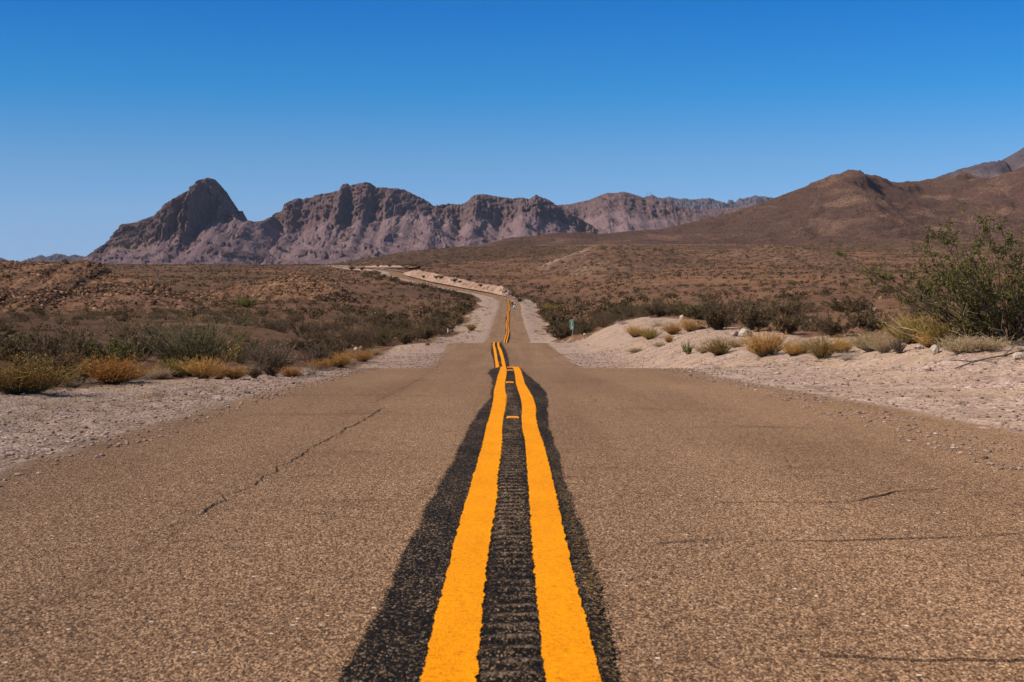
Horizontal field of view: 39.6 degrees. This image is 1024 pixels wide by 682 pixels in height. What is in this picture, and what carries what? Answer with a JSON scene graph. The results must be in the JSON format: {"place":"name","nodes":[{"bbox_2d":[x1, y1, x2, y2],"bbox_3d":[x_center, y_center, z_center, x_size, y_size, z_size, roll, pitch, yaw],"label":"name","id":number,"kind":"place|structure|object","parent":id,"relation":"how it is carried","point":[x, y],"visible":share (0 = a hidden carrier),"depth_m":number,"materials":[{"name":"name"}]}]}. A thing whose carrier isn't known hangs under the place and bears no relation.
{"place":"outdoors","nodes":[
{"label":"outdoors","id":0,"kind":"place"},
{"bbox_2d":[22,254,83,261],"bbox_3d":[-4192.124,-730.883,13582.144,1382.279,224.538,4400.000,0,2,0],"label":"mountain","id":1,"kind":"structure","parent":0,"point":[54,257],"depth_m":13533.44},
{"bbox_2d":[0,261,206,313],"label":"rocky hill","id":2,"kind":"structure","parent":0,"point":[17,286],"depth_m":220.71,"materials":[{"name":"stone"}]},
{"bbox_2d":[68,178,280,264],"bbox_3d":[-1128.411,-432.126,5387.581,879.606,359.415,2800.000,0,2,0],"label":"mountain","id":3,"kind":"structure","parent":0,"point":[203,221],"depth_m":4891.89,"materials":[{"name":"stone"}]},
{"bbox_2d":[195,271,355,302],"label":"rocky hill","id":4,"kind":"structure","parent":0,"point":[275,285],"depth_m":309.95,"materials":[{"name":"stone"}]},
{"bbox_2d":[356,265,419,268],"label":"cut bank","id":5,"kind":"structure","parent":0,"point":[390,267],"depth_m":749.65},
{"bbox_2d":[260,182,597,264],"bbox_3d":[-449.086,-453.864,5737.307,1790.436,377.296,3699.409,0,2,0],"label":"mountain","id":6,"kind":"structure","parent":0,"point":[346,222],"depth_m":5348.60,"materials":[{"name":"stone"}]},
{"bbox_2d":[403,270,513,296],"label":"cut bank","id":7,"kind":"structure","parent":0,"point":[489,288],"depth_m":516.06,"materials":[{"name":"soil"}]},
{"bbox_2d":[0,265,1023,681],"bbox_3d":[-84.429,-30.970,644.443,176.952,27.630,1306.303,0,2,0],"label":"road","id":8,"kind":"structure","parent":0,"point":[282,573],"depth_m":5.46,"materials":[{"name":"asphalt"}]},
{"bbox_2d":[335,299,624,681],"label":"road sealant","id":9,"kind":"object","parent":8,"relation":"on","point":[394,647],"visible":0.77,"depth_m":4.37,"materials":[{"name":"asphalt"}]},
{"bbox_2d":[420,299,508,681],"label":"road marking","id":10,"kind":"object","parent":9,"relation":"on","point":[453,644],"visible":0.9,"depth_m":4.41,"materials":[{"name":"yellow paint"}]},
{"bbox_2d":[497,300,601,681],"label":"road marking","id":11,"kind":"object","parent":9,"relation":"on","point":[568,653],"visible":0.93,"depth_m":4.37,"materials":[{"name":"yellow paint"}]},
{"bbox_2d":[5,382,1023,660],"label":"road cracks","id":12,"kind":"object","parent":8,"relation":"on","point":[661,542],"visible":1,"depth_m":5.20,"materials":[{"name":"asphalt"}]},
{"bbox_2d":[0,244,1023,470],"bbox_3d":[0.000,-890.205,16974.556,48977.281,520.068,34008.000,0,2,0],"label":"ground","id":13,"kind":"structure","parent":0,"point":[620,339],"depth_m":59.95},
{"bbox_2d":[0,331,53,363],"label":"desert shrub","id":14,"kind":"object","parent":13,"relation":"on","point":[12,349],"visible":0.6,"depth_m":25.50,"materials":[{"name":"green plant"}]},
{"bbox_2d":[0,351,90,394],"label":"dry shrub","id":15,"kind":"object","parent":13,"relation":"on","point":[24,380],"visible":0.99,"depth_m":14.48,"materials":[{"name":"green plant"}]},
{"bbox_2d":[6,322,86,365],"bbox_3d":[-7.410,0.113,22.726,1.289,0.872,0.868,0,2,-11],"label":"desert shrub","id":16,"kind":"object","parent":13,"relation":"on","point":[67,351],"visible":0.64,"depth_m":22.65,"materials":[{"name":"green plant"}]},
{"bbox_2d":[18,338,84,384],"bbox_3d":[-5.503,0.262,17.046,0.737,0.588,0.821,-1,2,-25],"label":"desert shrub","id":17,"kind":"object","parent":13,"relation":"on","point":[76,359],"visible":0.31,"depth_m":16.99,"materials":[{"name":"green plant"}]},
{"bbox_2d":[22,321,95,362],"bbox_3d":[-7.962,0.048,25.419,1.207,0.888,1.424,0,2,7],"label":"desert shrub","id":18,"kind":"object","parent":13,"relation":"on","point":[61,333],"visible":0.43,"depth_m":25.26,"materials":[{"name":"green plant"}]},
{"bbox_2d":[57,375,96,387],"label":"dry shrub","id":19,"kind":"object","parent":13,"relation":"on","point":[76,382],"visible":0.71,"depth_m":16.91,"materials":[{"name":"plant"}]},
{"bbox_2d":[47,350,106,381],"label":"dry shrub","id":20,"kind":"object","parent":13,"relation":"on","point":[83,375],"visible":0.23,"depth_m":18.58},
{"bbox_2d":[46,318,108,353],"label":"desert shrub","id":21,"kind":"object","parent":13,"relation":"on","point":[84,331],"visible":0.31,"depth_m":38.33,"materials":[{"name":"green plant"}]},
{"bbox_2d":[79,335,146,367],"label":"desert shrub","id":22,"kind":"object","parent":13,"relation":"on","point":[113,348],"visible":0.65,"depth_m":25.40,"materials":[{"name":"green plant"}]},
{"bbox_2d":[66,352,161,383],"bbox_3d":[-5.204,0.352,18.559,1.230,0.434,1.248,0,2,2],"label":"dry shrub","id":23,"kind":"object","parent":13,"relation":"on","point":[111,373],"visible":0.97,"depth_m":18.43,"materials":[{"name":"plant"}]},
{"bbox_2d":[105,317,136,337],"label":"desert shrub","id":24,"kind":"object","parent":13,"relation":"on","point":[118,327],"visible":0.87,"depth_m":66.80,"materials":[{"name":"green plant"}]},
{"bbox_2d":[107,296,140,320],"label":"desert shrub","id":25,"kind":"object","parent":13,"relation":"on","point":[123,319],"visible":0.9,"depth_m":91.37,"materials":[{"name":"green plant"}]},
{"bbox_2d":[104,336,159,358],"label":"desert shrub","id":26,"kind":"object","parent":13,"relation":"on","point":[137,341],"visible":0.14,"depth_m":33.71,"materials":[{"name":"green plant"}]},
{"bbox_2d":[99,309,183,361],"bbox_3d":[-8.635,-0.112,32.753,1.920,1.259,1.854,1,2,14],"label":"desert shrub","id":27,"kind":"object","parent":13,"relation":"on","point":[137,344],"visible":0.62,"depth_m":32.92,"materials":[{"name":"green plant"}]},
{"bbox_2d":[136,316,178,337],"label":"desert shrub","id":28,"kind":"object","parent":13,"relation":"on","point":[154,328],"visible":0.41,"depth_m":63.68,"materials":[{"name":"green plant"}]},
{"bbox_2d":[142,368,177,378],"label":"dry shrub","id":29,"kind":"object","parent":13,"relation":"on","point":[162,374],"visible":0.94,"depth_m":20.79,"materials":[{"name":"plant"}]},
{"bbox_2d":[158,356,199,377],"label":"dry shrub","id":30,"kind":"object","parent":13,"relation":"on","point":[181,373],"visible":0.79,"depth_m":21.28,"materials":[{"name":"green plant"}]},
{"bbox_2d":[128,306,257,376],"bbox_3d":[-4.993,-0.006,22.311,2.056,1.148,2.076,-6,9,-20],"label":"broom shrub","id":31,"kind":"object","parent":13,"relation":"on","point":[190,350],"visible":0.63,"depth_m":22.09,"materials":[{"name":"plant"}]},
{"bbox_2d":[172,351,231,378],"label":"dry shrub","id":32,"kind":"object","parent":13,"relation":"on","point":[197,371],"visible":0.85,"depth_m":20.28,"materials":[{"name":"plant"}]},
{"bbox_2d":[205,364,229,379],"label":"dry shrub","id":33,"kind":"object","parent":13,"relation":"on","point":[219,374],"visible":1,"depth_m":20.13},
{"bbox_2d":[200,308,237,323],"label":"desert shrub","id":34,"kind":"object","parent":13,"relation":"on","point":[214,316],"visible":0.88,"depth_m":92.38,"materials":[{"name":"green plant"}]},
{"bbox_2d":[214,330,243,362],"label":"desert shrub","id":35,"kind":"object","parent":13,"relation":"on","point":[231,356],"visible":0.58,"depth_m":33.56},
{"bbox_2d":[217,363,254,378],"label":"dry shrub","id":36,"kind":"object","parent":13,"relation":"on","point":[236,373],"visible":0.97,"depth_m":20.28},
{"bbox_2d":[223,305,252,324],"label":"desert shrub","id":37,"kind":"object","parent":13,"relation":"on","point":[247,313],"visible":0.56,"depth_m":97.14,"materials":[{"name":"green plant"}]},
{"bbox_2d":[219,332,259,360],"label":"desert shrub","id":38,"kind":"object","parent":13,"relation":"on","point":[242,338],"visible":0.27,"depth_m":40.17,"materials":[{"name":"green plant"}]},
{"bbox_2d":[227,338,257,363],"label":"desert shrub","id":39,"kind":"object","parent":13,"relation":"on","point":[239,344],"visible":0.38,"depth_m":38.14,"materials":[{"name":"green plant"}]},
{"bbox_2d":[226,307,260,325],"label":"desert shrub","id":40,"kind":"object","parent":13,"relation":"on","point":[241,318],"visible":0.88,"depth_m":88.25,"materials":[{"name":"green plant"}]},
{"bbox_2d":[231,295,258,307],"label":"desert shrub","id":41,"kind":"object","parent":13,"relation":"on","point":[245,303],"visible":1,"depth_m":228.78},
{"bbox_2d":[239,359,270,377],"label":"twiggy shrub","id":42,"kind":"object","parent":13,"relation":"on","point":[255,372],"visible":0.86,"depth_m":20.88,"materials":[{"name":"brown plant"}]},
{"bbox_2d":[253,314,286,330],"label":"desert shrub","id":43,"kind":"object","parent":13,"relation":"on","point":[257,324],"visible":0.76,"depth_m":89.59,"materials":[{"name":"green plant"}]},
{"bbox_2d":[234,330,308,375],"bbox_3d":[-3.778,0.190,22.111,1.182,0.711,1.109,4,4,25],"label":"twiggy shrub","id":44,"kind":"object","parent":13,"relation":"on","point":[280,360],"visible":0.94,"depth_m":22.04,"materials":[{"name":"brown plant"}]},
{"bbox_2d":[273,364,304,376],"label":"dry shrub","id":45,"kind":"object","parent":13,"relation":"on","point":[294,373],"visible":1,"depth_m":21.48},
{"bbox_2d":[279,313,318,336],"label":"desert shrub","id":46,"kind":"object","parent":13,"relation":"on","point":[301,328],"visible":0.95,"depth_m":84.73,"materials":[{"name":"green plant"}]},
{"bbox_2d":[278,331,333,351],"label":"desert shrub","id":47,"kind":"object","parent":13,"relation":"on","point":[317,340],"visible":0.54,"depth_m":66.89,"materials":[{"name":"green plant"}]},
{"bbox_2d":[291,337,338,363],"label":"twiggy shrub","id":48,"kind":"object","parent":13,"relation":"on","point":[316,353],"visible":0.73,"depth_m":26.01,"materials":[{"name":"brown plant"}]},
{"bbox_2d":[302,356,334,369],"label":"dry shrub","id":49,"kind":"object","parent":13,"relation":"on","point":[322,364],"visible":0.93,"depth_m":25.26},
{"bbox_2d":[309,333,351,356],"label":"desert shrub","id":50,"kind":"object","parent":13,"relation":"on","point":[340,347],"visible":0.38,"depth_m":56.43,"materials":[{"name":"green plant"}]},
{"bbox_2d":[327,349,357,366],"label":"dry shrub","id":51,"kind":"object","parent":13,"relation":"on","point":[342,360],"visible":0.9,"depth_m":50.70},
{"bbox_2d":[328,320,367,348],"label":"desert shrub","id":52,"kind":"object","parent":13,"relation":"on","point":[348,337],"visible":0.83,"depth_m":86.77,"materials":[{"name":"green plant"}]},
{"bbox_2d":[347,348,376,361],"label":"dry shrub","id":53,"kind":"object","parent":13,"relation":"on","point":[365,356],"visible":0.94,"depth_m":58.68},
{"bbox_2d":[355,335,376,351],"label":"desert shrub","id":54,"kind":"object","parent":13,"relation":"on","point":[367,344],"visible":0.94,"depth_m":80.02,"materials":[{"name":"green plant"}]},
{"bbox_2d":[348,323,388,346],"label":"desert shrub","id":55,"kind":"object","parent":13,"relation":"on","point":[369,339],"visible":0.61,"depth_m":102.16,"materials":[{"name":"green plant"}]},
{"bbox_2d":[364,328,398,345],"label":"desert shrub","id":56,"kind":"object","parent":13,"relation":"on","point":[379,341],"visible":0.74,"depth_m":111.96,"materials":[{"name":"green plant"}]},
{"bbox_2d":[388,325,418,343],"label":"desert shrub","id":57,"kind":"object","parent":13,"relation":"on","point":[407,339],"visible":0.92,"depth_m":120.88,"materials":[{"name":"green plant"}]},
{"bbox_2d":[413,322,441,339],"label":"desert shrub","id":58,"kind":"object","parent":13,"relation":"on","point":[429,332],"visible":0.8,"depth_m":150.11,"materials":[{"name":"green plant"}]},
{"bbox_2d":[422,312,451,328],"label":"desert shrub","id":59,"kind":"object","parent":13,"relation":"on","point":[436,320],"visible":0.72,"depth_m":220.14,"materials":[{"name":"green plant"}]},
{"bbox_2d":[0,260,998,347],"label":"desert shrubs","id":60,"kind":"object","parent":13,"relation":"on","point":[156,288],"visible":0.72,"depth_m":231.83,"materials":[{"name":"plant"}]},
{"bbox_2d":[0,237,1023,359],"bbox_3d":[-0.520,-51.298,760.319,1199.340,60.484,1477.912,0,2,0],"label":"desert scrub","id":61,"kind":"object","parent":13,"relation":"on","point":[458,318],"visible":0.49,"depth_m":391.02,"materials":[{"name":"brown plant"}]},
{"bbox_2d":[7,299,1023,437],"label":"dry grass","id":62,"kind":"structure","parent":13,"relation":"on","point":[431,341],"depth_m":25.45,"materials":[{"name":"plant"}]},
{"bbox_2d":[538,308,562,321],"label":"desert shrub","id":63,"kind":"object","parent":13,"relation":"on","point":[549,314],"visible":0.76,"depth_m":282.24,"materials":[{"name":"green plant"}]},
{"bbox_2d":[546,322,571,339],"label":"desert shrub","id":64,"kind":"object","parent":13,"relation":"on","point":[566,332],"visible":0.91,"depth_m":166.37,"materials":[{"name":"green plant"}]},
{"bbox_2d":[562,316,600,334],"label":"desert shrub","id":65,"kind":"object","parent":13,"relation":"on","point":[583,329],"visible":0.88,"depth_m":125.39,"materials":[{"name":"green plant"}]},
{"bbox_2d":[568,312,600,333],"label":"desert shrub","id":66,"kind":"object","parent":13,"relation":"on","point":[586,326],"visible":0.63,"depth_m":126.60,"materials":[{"name":"green plant"}]},
{"bbox_2d":[605,303,634,316],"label":"desert shrub","id":67,"kind":"object","parent":13,"relation":"on","point":[613,312],"visible":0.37,"depth_m":124.71,"materials":[{"name":"green plant"}]},
{"bbox_2d":[612,302,650,319],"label":"desert shrub","id":68,"kind":"object","parent":13,"relation":"on","point":[629,315],"visible":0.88,"depth_m":100.95,"materials":[{"name":"green plant"}]},
{"bbox_2d":[621,323,646,336],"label":"dry shrub","id":69,"kind":"object","parent":13,"relation":"on","point":[632,334],"visible":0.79,"depth_m":73.32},
{"bbox_2d":[631,326,663,339],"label":"dry shrub","id":70,"kind":"object","parent":13,"relation":"on","point":[651,334],"visible":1,"depth_m":69.68,"materials":[{"name":"yellow plant"}]},
{"bbox_2d":[637,304,676,316],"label":"desert shrub","id":71,"kind":"object","parent":13,"relation":"on","point":[658,311],"visible":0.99,"depth_m":85.39,"materials":[{"name":"green plant"}]},
{"bbox_2d":[657,321,688,334],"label":"dry shrub","id":72,"kind":"object","parent":13,"relation":"on","point":[671,329],"visible":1,"depth_m":70.11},
{"bbox_2d":[670,302,710,318],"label":"desert shrub","id":73,"kind":"object","parent":13,"relation":"on","point":[692,310],"visible":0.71,"depth_m":79.68,"materials":[{"name":"green plant"}]},
{"bbox_2d":[677,317,706,331],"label":"dry shrub","id":74,"kind":"object","parent":13,"relation":"on","point":[693,326],"visible":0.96,"depth_m":70.69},
{"bbox_2d":[697,292,725,310],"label":"desert shrub","id":75,"kind":"object","parent":13,"relation":"on","point":[712,302],"visible":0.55,"depth_m":88.52,"materials":[{"name":"green plant"}]},
{"bbox_2d":[691,303,743,329],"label":"desert shrub","id":76,"kind":"object","parent":13,"relation":"on","point":[714,320],"visible":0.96,"depth_m":64.40,"materials":[{"name":"green plant"}]},
{"bbox_2d":[699,334,735,355],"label":"dry shrub","id":77,"kind":"object","parent":13,"relation":"on","point":[718,349],"visible":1,"depth_m":42.68,"materials":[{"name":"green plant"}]},
{"bbox_2d":[715,297,782,329],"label":"desert shrub","id":78,"kind":"object","parent":13,"relation":"on","point":[748,317],"visible":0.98,"depth_m":61.80,"materials":[{"name":"green plant"}]},
{"bbox_2d":[732,326,800,356],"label":"dry shrub","id":79,"kind":"object","parent":13,"relation":"on","point":[767,346],"visible":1,"depth_m":36.89,"materials":[{"name":"plant"}]},
{"bbox_2d":[778,341,806,355],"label":"dry shrub","id":80,"kind":"object","parent":13,"relation":"on","point":[789,349],"visible":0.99,"depth_m":35.12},
{"bbox_2d":[768,306,816,333],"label":"desert shrub","id":81,"kind":"object","parent":13,"relation":"on","point":[787,325],"visible":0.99,"depth_m":53.92,"materials":[{"name":"green plant"}]},
{"bbox_2d":[776,298,816,318],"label":"desert shrub","id":82,"kind":"object","parent":13,"relation":"on","point":[788,310],"visible":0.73,"depth_m":78.25,"materials":[{"name":"green plant"}]},
{"bbox_2d":[782,337,817,353],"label":"dry shrub","id":83,"kind":"object","parent":13,"relation":"on","point":[804,342],"visible":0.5,"depth_m":35.36,"materials":[{"name":"plant"}]},
{"bbox_2d":[801,333,845,358],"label":"dry shrub","id":84,"kind":"object","parent":13,"relation":"on","point":[823,350],"visible":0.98,"depth_m":30.97,"materials":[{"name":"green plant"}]},
{"bbox_2d":[807,312,861,337],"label":"desert shrub","id":85,"kind":"object","parent":13,"relation":"on","point":[828,327],"visible":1,"depth_m":43.95,"materials":[{"name":"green plant"}]},
{"bbox_2d":[827,333,854,352],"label":"dry shrub","id":86,"kind":"object","parent":13,"relation":"on","point":[845,347],"visible":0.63,"depth_m":32.29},
{"bbox_2d":[826,351,862,360],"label":"dead shrub","id":87,"kind":"object","parent":13,"relation":"on","point":[845,358],"visible":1,"depth_m":26.82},
{"bbox_2d":[820,294,879,313],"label":"desert shrub","id":88,"kind":"object","parent":13,"relation":"on","point":[836,306],"visible":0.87,"depth_m":84.97,"materials":[{"name":"green plant"}]},
{"bbox_2d":[835,325,902,351],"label":"dry shrub","id":89,"kind":"object","parent":13,"relation":"on","point":[859,343],"visible":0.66,"depth_m":30.99,"materials":[{"name":"plant"}]},
{"bbox_2d":[840,303,898,330],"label":"desert shrub","id":90,"kind":"object","parent":13,"relation":"on","point":[868,325],"visible":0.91,"depth_m":47.59,"materials":[{"name":"green plant"}]},
{"bbox_2d":[863,337,901,352],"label":"dry shrub","id":91,"kind":"object","parent":13,"relation":"on","point":[885,347],"visible":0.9,"depth_m":26.95,"materials":[{"name":"plant"}]},
{"bbox_2d":[889,334,908,353],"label":"twiggy shrub","id":92,"kind":"object","parent":13,"relation":"on","point":[898,348],"visible":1,"depth_m":25.72,"materials":[{"name":"brown plant"}]},
{"bbox_2d":[872,309,942,344],"bbox_3d":[8.522,-0.304,30.165,1.716,0.760,1.477,1,8,18],"label":"dry shrub","id":93,"kind":"object","parent":13,"relation":"on","point":[904,335],"visible":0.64,"depth_m":30.08,"materials":[{"name":"yellow plant"}]},
{"bbox_2d":[896,298,931,318],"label":"desert shrub","id":94,"kind":"object","parent":13,"relation":"on","point":[914,311],"visible":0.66,"depth_m":62.23,"materials":[{"name":"green plant"}]},
{"bbox_2d":[909,329,939,347],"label":"dry shrub","id":95,"kind":"object","parent":13,"relation":"on","point":[926,341],"visible":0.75,"depth_m":25.84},
{"bbox_2d":[834,204,1023,343],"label":"creosote bush","id":96,"kind":"object","parent":13,"relation":"on","point":[981,295],"visible":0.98,"depth_m":25.12,"materials":[{"name":"green plant"}]},
{"bbox_2d":[906,310,974,346],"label":"dry shrub","id":97,"kind":"object","parent":13,"relation":"on","point":[940,331],"visible":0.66,"depth_m":25.58,"materials":[{"name":"yellow plant"}]},
{"bbox_2d":[929,332,995,353],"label":"dry shrub","id":98,"kind":"object","parent":13,"relation":"on","point":[956,347],"visible":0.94,"depth_m":21.99,"materials":[{"name":"plant"}]},
{"bbox_2d":[951,342,1023,368],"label":"fallen branch","id":99,"kind":"object","parent":13,"relation":"on","point":[1005,354],"visible":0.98,"depth_m":20.69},
{"bbox_2d":[954,331,1023,350],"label":"dry shrub","id":100,"kind":"object","parent":13,"relation":"on","point":[994,345],"visible":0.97,"depth_m":21.80,"materials":[{"name":"plant"}]},
{"bbox_2d":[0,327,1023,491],"bbox_3d":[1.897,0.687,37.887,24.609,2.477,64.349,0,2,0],"label":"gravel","id":101,"kind":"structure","parent":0,"point":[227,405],"depth_m":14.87,"materials":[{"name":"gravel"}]},
{"bbox_2d":[0,0,1023,261],"label":"sky","id":102,"kind":"structure","parent":0,"point":[110,110],"materials":[{"name":"blue"}]},
{"bbox_2d":[534,245,715,278],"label":"mound","id":103,"kind":"object","parent":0,"point":[603,257],"visible":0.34,"depth_m":751.43,"materials":[{"name":"soil"}]},
{"bbox_2d":[557,191,752,233],"bbox_3d":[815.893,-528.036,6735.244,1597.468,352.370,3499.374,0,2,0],"label":"mountain","id":104,"kind":"structure","parent":0,"point":[623,211],"depth_m":6325.61,"materials":[{"name":"stone"}]},
{"bbox_2d":[329,237,1023,267],"bbox_3d":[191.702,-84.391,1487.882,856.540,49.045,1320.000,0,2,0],"label":"plateau","id":105,"kind":"structure","parent":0,"point":[463,255],"depth_m":1192.07,"materials":[{"name":"soil"}]},
{"bbox_2d":[644,194,772,209],"bbox_3d":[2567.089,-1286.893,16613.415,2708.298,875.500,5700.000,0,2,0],"label":"mountain","id":106,"kind":"structure","parent":0,"point":[704,204],"depth_m":16555.99,"materials":[{"name":"stone"}]},
{"bbox_2d":[459,166,1023,247],"bbox_3d":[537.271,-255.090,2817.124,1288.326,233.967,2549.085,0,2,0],"label":"dark hill","id":107,"kind":"structure","parent":0,"point":[853,205],"depth_m":2049.49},
{"bbox_2d":[706,244,876,265],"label":"mound","id":108,"kind":"object","parent":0,"point":[762,258],"visible":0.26,"depth_m":858.60,"materials":[{"name":"soil"}]},
{"bbox_2d":[925,148,1023,179],"bbox_3d":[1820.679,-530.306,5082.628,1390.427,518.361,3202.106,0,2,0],"label":"mountain","id":109,"kind":"structure","parent":0,"point":[1013,162],"depth_m":4950.68,"materials":[{"name":"stone"}]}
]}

